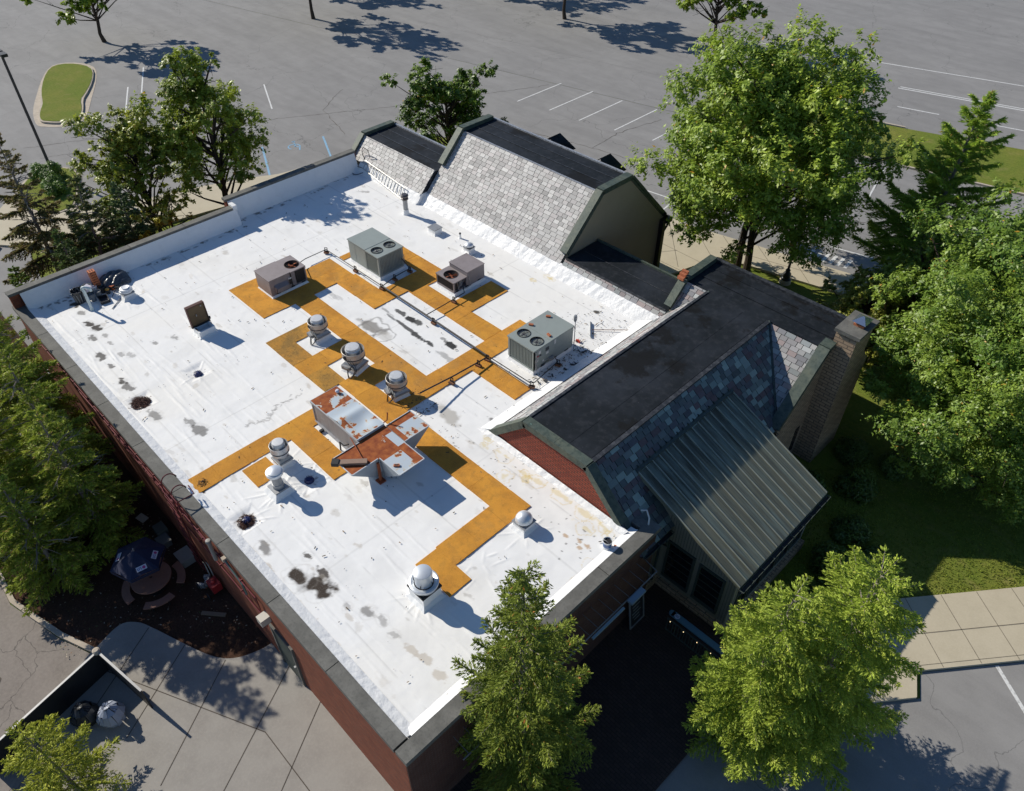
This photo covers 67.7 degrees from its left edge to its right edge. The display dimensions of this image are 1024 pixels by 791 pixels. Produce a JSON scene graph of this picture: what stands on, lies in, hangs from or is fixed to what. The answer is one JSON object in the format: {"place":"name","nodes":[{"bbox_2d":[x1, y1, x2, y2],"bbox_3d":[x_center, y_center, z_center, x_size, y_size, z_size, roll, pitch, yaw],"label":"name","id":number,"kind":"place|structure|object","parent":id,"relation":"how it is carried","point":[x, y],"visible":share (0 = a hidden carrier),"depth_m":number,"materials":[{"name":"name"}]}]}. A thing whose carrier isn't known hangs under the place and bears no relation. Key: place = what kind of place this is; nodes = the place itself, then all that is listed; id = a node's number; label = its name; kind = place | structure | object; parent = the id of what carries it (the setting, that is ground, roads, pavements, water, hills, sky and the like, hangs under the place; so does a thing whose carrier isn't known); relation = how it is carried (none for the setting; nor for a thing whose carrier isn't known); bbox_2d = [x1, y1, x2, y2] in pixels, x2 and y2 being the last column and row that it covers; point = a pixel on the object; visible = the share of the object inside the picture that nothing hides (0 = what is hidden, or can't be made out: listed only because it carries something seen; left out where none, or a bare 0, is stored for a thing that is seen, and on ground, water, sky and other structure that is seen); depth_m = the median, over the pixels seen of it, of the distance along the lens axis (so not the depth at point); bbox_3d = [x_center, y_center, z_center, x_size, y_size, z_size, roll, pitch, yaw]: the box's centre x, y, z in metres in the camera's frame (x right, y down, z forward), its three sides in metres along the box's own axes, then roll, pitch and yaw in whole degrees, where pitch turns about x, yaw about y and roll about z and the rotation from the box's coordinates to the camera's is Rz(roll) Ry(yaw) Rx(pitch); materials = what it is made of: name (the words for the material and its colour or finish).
{"place":"outdoors","nodes":[
{"label":"outdoors","id":0,"kind":"place"},
{"bbox_2d":[207,0,714,118],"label":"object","id":1,"kind":"structure","parent":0,"point":[395,22],"depth_m":71.72,"materials":[{"name":"concrete"}]},
{"bbox_2d":[0,0,1023,716],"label":"ground","id":2,"kind":"structure","parent":0,"point":[860,402],"depth_m":30.51,"materials":[{"name":"plant"}]},
{"bbox_2d":[8,266,36,354],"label":"spruce tree","id":3,"kind":"object","parent":2,"relation":"on","point":[15,279],"visible":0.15,"depth_m":35.56,"materials":[{"name":"green plant"}]},
{"bbox_2d":[0,584,89,790],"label":"drive","id":4,"kind":"structure","parent":2,"relation":"on","point":[37,665],"depth_m":25.91,"materials":[{"name":"concrete"}]},
{"bbox_2d":[0,247,94,652],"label":"curb","id":5,"kind":"structure","parent":2,"relation":"on","point":[52,628],"depth_m":26.89,"materials":[{"name":"concrete"}]},
{"bbox_2d":[0,132,95,285],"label":"spruce tree","id":6,"kind":"object","parent":2,"relation":"on","point":[37,266],"visible":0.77,"depth_m":38.28,"materials":[{"name":"green plant"}]},
{"bbox_2d":[50,229,90,270],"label":"spruce tree","id":7,"kind":"object","parent":2,"relation":"on","point":[65,256],"visible":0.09,"depth_m":36.08,"materials":[{"name":"green plant"}]},
{"bbox_2d":[59,174,138,269],"bbox_3d":[-21.151,-7.829,39.204,4.844,7.082,4.816,-34,52,-31],"label":"spruce tree","id":8,"kind":"object","parent":2,"relation":"on","point":[97,242],"visible":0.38,"depth_m":38.41,"materials":[{"name":"green plant"}]},
{"bbox_2d":[60,103,195,232],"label":"deciduous tree","id":9,"kind":"object","parent":2,"relation":"on","point":[128,138],"visible":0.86,"depth_m":40.30,"materials":[{"name":"green plant"}]},
{"bbox_2d":[105,181,157,247],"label":"spruce tree","id":10,"kind":"object","parent":2,"relation":"on","point":[137,229],"visible":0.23,"depth_m":38.98,"materials":[{"name":"green plant"}]},
{"bbox_2d":[0,314,270,657],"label":"mulch bed","id":11,"kind":"object","parent":2,"relation":"on","point":[236,640],"visible":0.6,"depth_m":27.53,"materials":[{"name":"soil"}]},
{"bbox_2d":[0,408,41,504],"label":"spruce tree","id":12,"kind":"object","parent":11,"relation":"on","point":[3,459],"visible":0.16,"depth_m":29.61,"materials":[{"name":"green plant"}]},
{"bbox_2d":[0,439,98,584],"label":"spruce tree","id":13,"kind":"object","parent":11,"relation":"on","point":[9,562],"visible":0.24,"depth_m":27.14,"materials":[{"name":"green plant"}]},
{"bbox_2d":[0,310,102,479],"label":"spruce tree","id":14,"kind":"object","parent":11,"relation":"on","point":[60,404],"visible":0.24,"depth_m":30.90,"materials":[{"name":"green plant"}]},
{"bbox_2d":[0,474,111,617],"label":"spruce tree","id":15,"kind":"object","parent":11,"relation":"on","point":[55,558],"visible":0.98,"depth_m":26.55,"materials":[{"name":"green plant"}]},
{"bbox_2d":[0,343,121,521],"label":"spruce tree","id":16,"kind":"object","parent":11,"relation":"on","point":[26,401],"visible":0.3,"depth_m":27.57,"materials":[{"name":"green plant"}]},
{"bbox_2d":[20,404,147,574],"bbox_3d":[-15.647,2.998,27.364,3.557,7.150,4.028,-8,43,-8],"label":"spruce tree","id":17,"kind":"object","parent":11,"relation":"on","point":[107,507],"visible":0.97,"depth_m":27.09,"materials":[{"name":"green plant"}]},
{"bbox_2d":[121,581,134,604],"bbox_3d":[-13.854,7.227,27.642,0.388,0.400,1.093,-19,46,-19],"label":"bench","id":18,"kind":"object","parent":11,"relation":"on","point":[128,598],"visible":0.94,"depth_m":27.46,"materials":[{"name":"beige"}]},
{"bbox_2d":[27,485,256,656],"bbox_3d":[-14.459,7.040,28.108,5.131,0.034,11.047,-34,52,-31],"label":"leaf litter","id":19,"kind":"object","parent":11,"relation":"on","point":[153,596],"visible":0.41,"depth_m":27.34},
{"bbox_2d":[130,561,171,595],"bbox_3d":[-13.045,6.826,27.827,1.400,0.740,1.400,-34,52,-31],"label":"picnic table","id":20,"kind":"object","parent":11,"relation":"on","point":[155,583],"visible":0.82,"depth_m":27.44,"materials":[{"name":"beige"}]},
{"bbox_2d":[110,537,165,583],"bbox_3d":[-13.186,5.916,27.088,1.871,1.620,1.785,-34,52,-31],"label":"parasol","id":21,"kind":"object","parent":20,"relation":"on","point":[132,561],"visible":1,"depth_m":26.62,"materials":[{"name":"blue fabric"}]},
{"bbox_2d":[143,592,174,611],"bbox_3d":[-12.596,7.483,27.363,1.093,0.400,0.388,-21,47,-21],"label":"bench","id":22,"kind":"object","parent":11,"relation":"on","point":[165,599],"visible":1,"depth_m":27.19,"materials":[{"name":"beige"}]},
{"bbox_2d":[172,561,185,583],"bbox_3d":[-12.258,6.647,28.273,0.388,0.400,1.093,-21,47,-21],"label":"bench","id":23,"kind":"object","parent":11,"relation":"on","point":[177,566],"visible":1,"depth_m":28.15,"materials":[{"name":"beige"}]},
{"bbox_2d":[173,545,195,567],"bbox_3d":[-12.332,6.116,28.851,0.550,0.400,0.650,-34,52,-31],"label":"planter box","id":24,"kind":"object","parent":11,"relation":"on","point":[184,556],"visible":0.85,"depth_m":28.71,"materials":[{"name":"grey concrete"}]},
{"bbox_2d":[195,561,222,599],"bbox_3d":[-11.114,6.747,27.830,0.660,0.852,1.140,-34,52,-31],"label":"machine","id":25,"kind":"object","parent":11,"relation":"on","point":[213,584],"visible":1,"depth_m":27.73,"materials":[{"name":"metal"}]},
{"bbox_2d":[0,168,297,249],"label":"sidewalk","id":26,"kind":"structure","parent":2,"relation":"on","point":[201,206],"depth_m":48.65,"materials":[{"name":"concrete"}]},
{"bbox_2d":[130,188,198,241],"bbox_3d":[-18.172,-8.176,40.912,3.369,5.282,3.380,11,44,12],"label":"deciduous tree","id":27,"kind":"object","parent":2,"relation":"on","point":[166,219],"visible":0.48,"depth_m":39.71,"materials":[{"name":"green plant"}]},
{"bbox_2d":[126,45,271,205],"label":"deciduous tree","id":28,"kind":"object","parent":2,"relation":"on","point":[195,91],"visible":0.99,"depth_m":40.78,"materials":[{"name":"green plant"}]},
{"bbox_2d":[40,622,393,790],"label":"curved walk","id":29,"kind":"structure","parent":2,"relation":"on","point":[331,756],"depth_m":24.26,"materials":[{"name":"grey concrete"}]},
{"bbox_2d":[0,712,132,790],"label":"spruce tree","id":30,"kind":"object","parent":29,"relation":"on","point":[55,771],"visible":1,"depth_m":21.54,"materials":[{"name":"green plant"}]},
{"bbox_2d":[0,647,152,773],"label":"black screen","id":31,"kind":"object","parent":29,"relation":"on","point":[77,683],"visible":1,"depth_m":24.43,"materials":[{"name":"metal"}]},
{"bbox_2d":[69,700,98,727],"bbox_3d":[-13.593,10.039,24.208,0.851,0.850,0.832,10,44,11],"label":"rubbish bag","id":32,"kind":"object","parent":29,"relation":"on","point":[77,717],"visible":0.93,"depth_m":24.02,"materials":[{"name":"black plastic"}]},
{"bbox_2d":[96,700,125,727],"bbox_3d":[-12.744,10.041,24.205,0.851,0.850,0.832,10,44,11],"label":"rubbish bag","id":33,"kind":"object","parent":29,"relation":"on","point":[105,718],"visible":1,"depth_m":24.02,"materials":[{"name":"plastic"}]},
{"bbox_2d":[97,628,320,790],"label":"walk joints","id":34,"kind":"object","parent":29,"relation":"on","point":[218,714],"visible":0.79,"depth_m":24.49,"materials":[{"name":"concrete"}]},
{"bbox_2d":[4,114,879,790],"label":"building","id":35,"kind":"structure","parent":2,"relation":"on","point":[700,404],"depth_m":28.77,"materials":[{"name":"red brick"}]},
{"bbox_2d":[70,285,85,303],"bbox_3d":[-19.218,-4.485,33.842,0.568,0.769,0.566,-34,52,-31],"label":"bin","id":36,"kind":"object","parent":35,"relation":"on","point":[77,294],"visible":0.86,"depth_m":33.76,"materials":[{"name":"black plastic"}]},
{"bbox_2d":[99,269,130,287],"bbox_3d":[-18.297,-5.399,35.077,1.200,0.403,1.130,-34,52,-31],"label":"tarpaulin","id":37,"kind":"object","parent":35,"relation":"on","point":[112,277],"visible":0.98,"depth_m":34.92,"materials":[{"name":"plastic"}]},
{"bbox_2d":[42,345,194,529],"bbox_3d":[-15.381,1.202,29.245,0.090,0.740,12.920,-34,52,-31],"label":"conduit","id":38,"kind":"object","parent":35,"relation":"attached to","point":[119,435],"visible":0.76,"depth_m":28.41,"materials":[{"name":"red metal"}]},
{"bbox_2d":[118,285,138,302],"bbox_3d":[-17.266,-4.641,34.225,0.715,0.530,0.715,-34,52,-31],"label":"dome vent","id":39,"kind":"object","parent":35,"relation":"on","point":[127,293],"visible":1,"depth_m":34.10,"materials":[{"name":"metal"}]},
{"bbox_2d":[73,384,260,610],"bbox_3d":[-12.881,3.167,27.625,0.090,0.740,14.025,-34,52,-31],"label":"conduit","id":40,"kind":"object","parent":35,"relation":"attached to","point":[198,529],"visible":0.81,"depth_m":27.24,"materials":[{"name":"red metal"}]},
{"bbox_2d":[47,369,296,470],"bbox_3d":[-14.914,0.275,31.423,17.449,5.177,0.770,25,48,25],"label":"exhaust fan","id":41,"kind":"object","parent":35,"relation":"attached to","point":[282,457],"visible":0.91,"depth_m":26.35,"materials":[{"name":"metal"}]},
{"bbox_2d":[161,473,206,571],"bbox_3d":[-11.187,4.607,26.884,0.701,4.623,1.175,-34,52,-31],"label":"wall ladder","id":42,"kind":"object","parent":35,"relation":"attached to","point":[182,529],"depth_m":26.29,"materials":[{"name":"grey metal"}]},
{"bbox_2d":[184,300,218,339],"bbox_3d":[-13.030,-3.160,32.038,0.900,1.311,0.765,-34,52,-31],"label":"roof hatch","id":43,"kind":"object","parent":35,"relation":"on","point":[201,324],"visible":1,"depth_m":32.12,"materials":[{"name":"brown paint"}]},
{"bbox_2d":[264,465,295,503],"bbox_3d":[-7.899,2.850,25.647,0.840,1.115,0.840,-34,52,-31],"label":"mushroom vent","id":44,"kind":"object","parent":35,"relation":"on","point":[278,489],"visible":1,"depth_m":25.64,"materials":[{"name":"metal"}]},
{"bbox_2d":[254,255,308,298],"bbox_3d":[-10.425,-5.359,34.685,1.980,0.965,1.460,-34,52,-31],"label":"rooftop unit","id":45,"kind":"object","parent":35,"relation":"on","point":[280,277],"visible":1,"depth_m":34.34,"materials":[{"name":"metal"}]},
{"bbox_2d":[269,623,305,685],"bbox_3d":[-7.293,8.445,24.818,0.110,2.330,1.300,-34,52,-31],"label":"side door","id":46,"kind":"structure","parent":35,"relation":"attached to","point":[287,653],"depth_m":24.67,"materials":[{"name":"metal"}]},
{"bbox_2d":[273,631,300,679],"bbox_3d":[-7.272,8.467,24.868,0.050,2.230,1.100,-34,52,-31],"label":"door leaf","id":47,"kind":"structure","parent":46,"relation":"in","point":[286,653],"depth_m":24.92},
{"bbox_2d":[307,314,332,344],"bbox_3d":[-8.142,-2.778,31.813,1.012,1.052,0.820,-34,52,-31],"label":"exhaust fan","id":48,"kind":"object","parent":35,"relation":"on","point":[318,333],"visible":1,"depth_m":31.69,"materials":[{"name":"metal"}]},
{"bbox_2d":[76,190,629,693],"bbox_3d":[-5.267,-1.748,31.381,17.698,0.008,25.933,-34,52,-31],"label":"roof debris","id":49,"kind":"object","parent":35,"relation":"on","point":[448,382],"visible":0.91,"depth_m":30.68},
{"bbox_2d":[341,342,369,378],"bbox_3d":[-6.328,-1.441,30.270,0.918,1.178,1.134,22,47,22],"label":"exhaust fan","id":50,"kind":"object","parent":35,"relation":"on","point":[355,363],"visible":1,"depth_m":30.11,"materials":[{"name":"metal"}]},
{"bbox_2d":[310,386,428,484],"bbox_3d":[-5.129,1.378,26.990,3.350,1.433,5.160,-34,52,-31],"label":"rusty duct","id":51,"kind":"object","parent":35,"relation":"on","point":[354,428],"visible":1,"depth_m":26.67,"materials":[{"name":"metal"}]},
{"bbox_2d":[338,458,367,465],"bbox_3d":[-5.366,2.228,25.521,1.050,0.100,0.200,-2,43,-3],"label":"board","id":52,"kind":"object","parent":51,"relation":"on","point":[348,462],"visible":1,"depth_m":25.48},
{"bbox_2d":[347,228,404,280],"bbox_3d":[-6.340,-6.700,35.929,1.630,1.254,2.400,-34,52,-31],"label":"packaged rooftop unit","id":53,"kind":"object","parent":35,"relation":"on","point":[375,253],"visible":1,"depth_m":35.46,"materials":[{"name":"metal"}]},
{"bbox_2d":[352,147,404,198],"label":"ladder","id":54,"kind":"object","parent":35,"relation":"on","point":[380,176],"visible":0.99,"depth_m":42.06,"materials":[{"name":"metal"}]},
{"bbox_2d":[384,370,409,402],"bbox_3d":[-4.476,-0.371,29.196,1.012,1.052,0.820,-26,49,-26],"label":"exhaust fan","id":55,"kind":"object","parent":35,"relation":"on","point":[396,389],"visible":1,"depth_m":29.02,"materials":[{"name":"metal"}]},
{"bbox_2d":[405,564,446,613],"bbox_3d":[-2.593,5.566,22.570,0.920,1.282,0.920,-34,52,-31],"label":"drum exhaust fan","id":56,"kind":"object","parent":35,"relation":"on","point":[425,594],"visible":1,"depth_m":22.38,"materials":[{"name":"metal"}]},
{"bbox_2d":[436,253,485,296],"bbox_3d":[-2.336,-5.524,34.909,1.980,0.905,1.375,-34,52,-31],"label":"rooftop unit","id":57,"kind":"object","parent":35,"relation":"on","point":[466,270],"visible":0.99,"depth_m":34.67,"materials":[{"name":"metal"}]},
{"bbox_2d":[509,510,538,538],"bbox_3d":[0.388,4.033,24.696,0.750,0.660,0.750,-34,52,-31],"label":"dome vent","id":58,"kind":"object","parent":35,"relation":"on","point":[523,525],"visible":1,"depth_m":24.57,"materials":[{"name":"metal"}]},
{"bbox_2d":[507,310,573,374],"bbox_3d":[1.202,-2.139,30.970,2.400,1.254,1.630,-34,52,-31],"label":"packaged rooftop unit","id":59,"kind":"object","parent":35,"relation":"on","point":[535,348],"visible":1,"depth_m":30.56,"materials":[{"name":"metal"}]},
{"bbox_2d":[453,558,656,760],"bbox_3d":[1.520,7.529,22.757,8.567,0.054,0.667,-34,52,-31],"label":"awning frame","id":60,"kind":"object","parent":35,"relation":"attached to","point":[581,644],"visible":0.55,"depth_m":23.59,"materials":[{"name":"metal"}]},
{"bbox_2d":[660,539,696,592],"bbox_3d":[5.816,6.000,26.783,0.100,1.990,1.130,-34,52,-31],"label":"window frame","id":61,"kind":"structure","parent":35,"relation":"in","point":[678,564],"depth_m":26.78,"materials":[{"name":"black metal"}]},
{"bbox_2d":[690,563,726,614],"bbox_3d":[6.700,6.632,26.154,0.100,1.910,1.040,-34,52,-31],"label":"window frame","id":62,"kind":"structure","parent":35,"relation":"in","point":[708,587],"depth_m":26.14,"materials":[{"name":"black metal"}]},
{"bbox_2d":[379,56,508,145],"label":"deciduous tree","id":63,"kind":"object","parent":2,"relation":"on","point":[432,89],"visible":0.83,"depth_m":50.31,"materials":[{"name":"green plant"}]},
{"bbox_2d":[0,0,1023,347],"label":"parking lot","id":64,"kind":"structure","parent":2,"relation":"on","point":[306,72],"depth_m":63.25,"materials":[{"name":"asphalt"}]},
{"bbox_2d":[14,167,81,211],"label":"curb","id":65,"kind":"structure","parent":64,"relation":"on","point":[61,210],"depth_m":50.14,"materials":[{"name":"concrete"}]},
{"bbox_2d":[19,168,75,210],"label":"grass island","id":66,"kind":"structure","parent":65,"relation":"on","point":[63,199],"depth_m":49.90,"materials":[{"name":"plant"}]},
{"bbox_2d":[0,49,48,161],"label":"street lamp","id":67,"kind":"object","parent":66,"relation":"on","point":[3,54],"visible":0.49,"depth_m":48.48,"materials":[{"name":"brown metal"}]},
{"bbox_2d":[41,160,67,177],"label":"shrub","id":68,"kind":"object","parent":66,"relation":"on","point":[55,167],"visible":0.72,"depth_m":50.92,"materials":[{"name":"green plant"}]},
{"bbox_2d":[42,181,67,196],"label":"shrub","id":69,"kind":"object","parent":66,"relation":"on","point":[57,186],"visible":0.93,"depth_m":49.52,"materials":[{"name":"green plant"}]},
{"bbox_2d":[33,63,96,126],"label":"grass island kerb","id":70,"kind":"structure","parent":64,"relation":"on","point":[86,98],"depth_m":61.36,"materials":[{"name":"concrete"}]},
{"bbox_2d":[40,63,92,120],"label":"grass island","id":71,"kind":"structure","parent":70,"relation":"on","point":[65,87],"depth_m":62.97,"materials":[{"name":"plant"}]},
{"bbox_2d":[19,0,116,42],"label":"deciduous tree","id":72,"kind":"object","parent":64,"relation":"on","point":[77,5],"visible":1,"depth_m":68.69,"materials":[{"name":"green plant"}]},
{"bbox_2d":[125,67,989,267],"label":"white bay markings","id":73,"kind":"object","parent":64,"relation":"on","point":[833,259],"visible":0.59,"depth_m":56.69,"materials":[{"name":"paint"}]},
{"bbox_2d":[451,560,601,790],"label":"spruce tree","id":74,"kind":"object","parent":2,"relation":"on","point":[518,711],"visible":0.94,"depth_m":18.90,"materials":[{"name":"green plant"}]},
{"bbox_2d":[621,3,929,271],"bbox_3d":[13.389,-11.741,38.309,13.453,14.051,13.543,-34,52,-31],"label":"deciduous tree","id":75,"kind":"object","parent":2,"relation":"on","point":[772,103],"visible":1,"depth_m":35.35,"materials":[{"name":"green plant"}]},
{"bbox_2d":[808,539,852,589],"bbox_3d":[11.936,6.146,28.451,1.595,1.140,1.967,19,46,20],"label":"shrub","id":76,"kind":"object","parent":2,"relation":"on","point":[819,558],"visible":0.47,"depth_m":28.39,"materials":[{"name":"green plant"}]},
{"bbox_2d":[656,662,1023,790],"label":"front car park","id":77,"kind":"structure","parent":2,"relation":"on","point":[963,730],"depth_m":23.83,"materials":[{"name":"asphalt"}]},
{"bbox_2d":[681,573,830,782],"bbox_3d":[7.092,7.705,21.619,4.297,7.989,4.249,-34,52,-31],"label":"deciduous tree","id":78,"kind":"object","parent":77,"relation":"on","point":[750,636],"visible":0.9,"depth_m":21.37,"materials":[{"name":"green plant"}]},
{"bbox_2d":[722,544,926,790],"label":"deciduous tree","id":79,"kind":"object","parent":77,"relation":"on","point":[857,617],"visible":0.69,"depth_m":20.38,"materials":[{"name":"green plant"}]},
{"bbox_2d":[829,513,872,548],"bbox_3d":[13.184,5.140,29.664,1.655,0.985,1.624,-34,52,-31],"label":"shrub","id":80,"kind":"object","parent":2,"relation":"on","point":[845,528],"visible":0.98,"depth_m":29.41,"materials":[{"name":"green plant"}]},
{"bbox_2d":[833,435,873,466],"bbox_3d":[14.692,2.256,32.709,1.714,1.100,1.674,-34,52,-31],"label":"shrub","id":81,"kind":"object","parent":2,"relation":"on","point":[851,449],"visible":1,"depth_m":32.50,"materials":[{"name":"green plant"}]},
{"bbox_2d":[832,465,879,505],"bbox_3d":[14.249,3.520,31.258,1.916,1.212,1.713,-34,52,-31],"label":"shrub","id":82,"kind":"object","parent":2,"relation":"on","point":[862,480],"visible":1,"depth_m":31.04,"materials":[{"name":"green plant"}]},
{"bbox_2d":[816,264,912,379],"bbox_3d":[16.960,-3.678,36.231,5.310,5.003,4.809,-14,45,-15],"label":"deciduous tree","id":83,"kind":"object","parent":2,"relation":"on","point":[853,299],"visible":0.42,"depth_m":35.19,"materials":[{"name":"green plant"}]},
{"bbox_2d":[858,544,886,568],"bbox_3d":[13.589,6.109,28.740,1.248,0.803,1.009,-34,52,-31],"label":"shrub","id":84,"kind":"object","parent":2,"relation":"on","point":[868,549],"visible":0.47,"depth_m":28.61,"materials":[{"name":"green plant"}]},
{"bbox_2d":[751,460,1023,612],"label":"grass","id":85,"kind":"structure","parent":2,"relation":"on","point":[899,508],"depth_m":30.00,"materials":[{"name":"plant"}]},
{"bbox_2d":[877,451,913,480],"bbox_3d":[16.128,2.836,32.157,1.492,1.006,1.474,-34,52,-31],"label":"shrub","id":86,"kind":"object","parent":2,"relation":"on","point":[888,468],"visible":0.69,"depth_m":31.97,"materials":[{"name":"green plant"}]},
{"bbox_2d":[806,114,1023,192],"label":"grass verge","id":87,"kind":"object","parent":2,"relation":"on","point":[1011,159],"depth_m":54.25,"materials":[{"name":"plant"}]},
{"bbox_2d":[870,220,972,335],"bbox_3d":[19.229,-4.444,35.512,5.084,7.166,4.986,7,43,8],"label":"deciduous tree","id":88,"kind":"object","parent":2,"relation":"on","point":[919,261],"visible":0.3,"depth_m":33.96,"materials":[{"name":"green plant"}]},
{"bbox_2d":[838,587,1023,702],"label":"pavement front","id":89,"kind":"structure","parent":2,"relation":"on","point":[1004,606],"depth_m":26.64,"materials":[{"name":"concrete"}]},
{"bbox_2d":[883,588,1023,666],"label":"front pavement joints","id":90,"kind":"object","parent":89,"relation":"on","point":[965,635],"visible":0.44,"depth_m":26.72,"materials":[{"name":"concrete"}]},
{"bbox_2d":[851,90,1015,280],"bbox_3d":[20.841,-8.624,36.590,7.156,11.763,7.486,4,43,4],"label":"pine tree","id":91,"kind":"object","parent":2,"relation":"on","point":[935,182],"visible":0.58,"depth_m":35.33,"materials":[{"name":"green plant"}]},
{"bbox_2d":[860,242,1023,527],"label":"deciduous tree","id":92,"kind":"object","parent":2,"relation":"on","point":[981,410],"visible":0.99,"depth_m":27.51,"materials":[{"name":"green plant"}]},
{"bbox_2d":[868,177,1023,405],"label":"deciduous tree","id":93,"kind":"object","parent":2,"relation":"on","point":[973,246],"visible":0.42,"depth_m":29.69,"materials":[{"name":"green plant"}]},
{"bbox_2d":[450,583,728,790],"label":"patio","id":94,"kind":"structure","parent":0,"point":[639,684],"depth_m":24.94,"materials":[{"name":"concrete"}]},
{"bbox_2d":[629,595,643,629],"bbox_3d":[4.339,7.465,26.585,0.800,1.380,0.256,-34,52,-31],"label":"chalkboard","id":95,"kind":"object","parent":94,"relation":"on","point":[636,612],"visible":0.79,"depth_m":26.65,"materials":[{"name":"wood"}]},
{"bbox_2d":[664,610,725,660],"bbox_3d":[6.298,8.361,25.887,0.355,0.845,2.565,-34,52,-31],"label":"patio bar","id":96,"kind":"object","parent":94,"relation":"on","point":[698,633],"visible":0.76,"depth_m":25.85,"materials":[{"name":"blue laminate"}]},
{"bbox_2d":[418,0,1023,149],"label":"road","id":97,"kind":"structure","parent":0,"point":[981,39],"depth_m":73.37,"materials":[{"name":"asphalt"}]},
{"bbox_2d":[676,0,768,45],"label":"deciduous tree","id":98,"kind":"object","parent":97,"relation":"on","point":[741,12],"visible":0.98,"depth_m":67.65,"materials":[{"name":"green plant"}]},
{"bbox_2d":[735,38,1023,130],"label":"road markings","id":99,"kind":"object","parent":97,"relation":"on","point":[944,94],"visible":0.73,"depth_m":62.91,"materials":[{"name":"paint"}]},
{"bbox_2d":[659,219,866,295],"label":"pavement","id":100,"kind":"structure","parent":0,"point":[696,252],"depth_m":44.19,"materials":[{"name":"concrete"}]},
{"bbox_3d":[-3.360,-3.195,32.741,0.240,0.300,0.140,29,50,28],"label":"pipe support","id":101,"kind":"object","parent":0,"visible":0},
{"bbox_2d":[381,285,487,356],"bbox_3d":[-3.430,-3.275,32.755,0.094,0.084,7.010,-34,52,-31],"label":"gas pipe","id":102,"kind":"object","parent":101,"relation":"on","point":[438,323],"visible":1,"depth_m":32.62,"materials":[{"name":"metal"}]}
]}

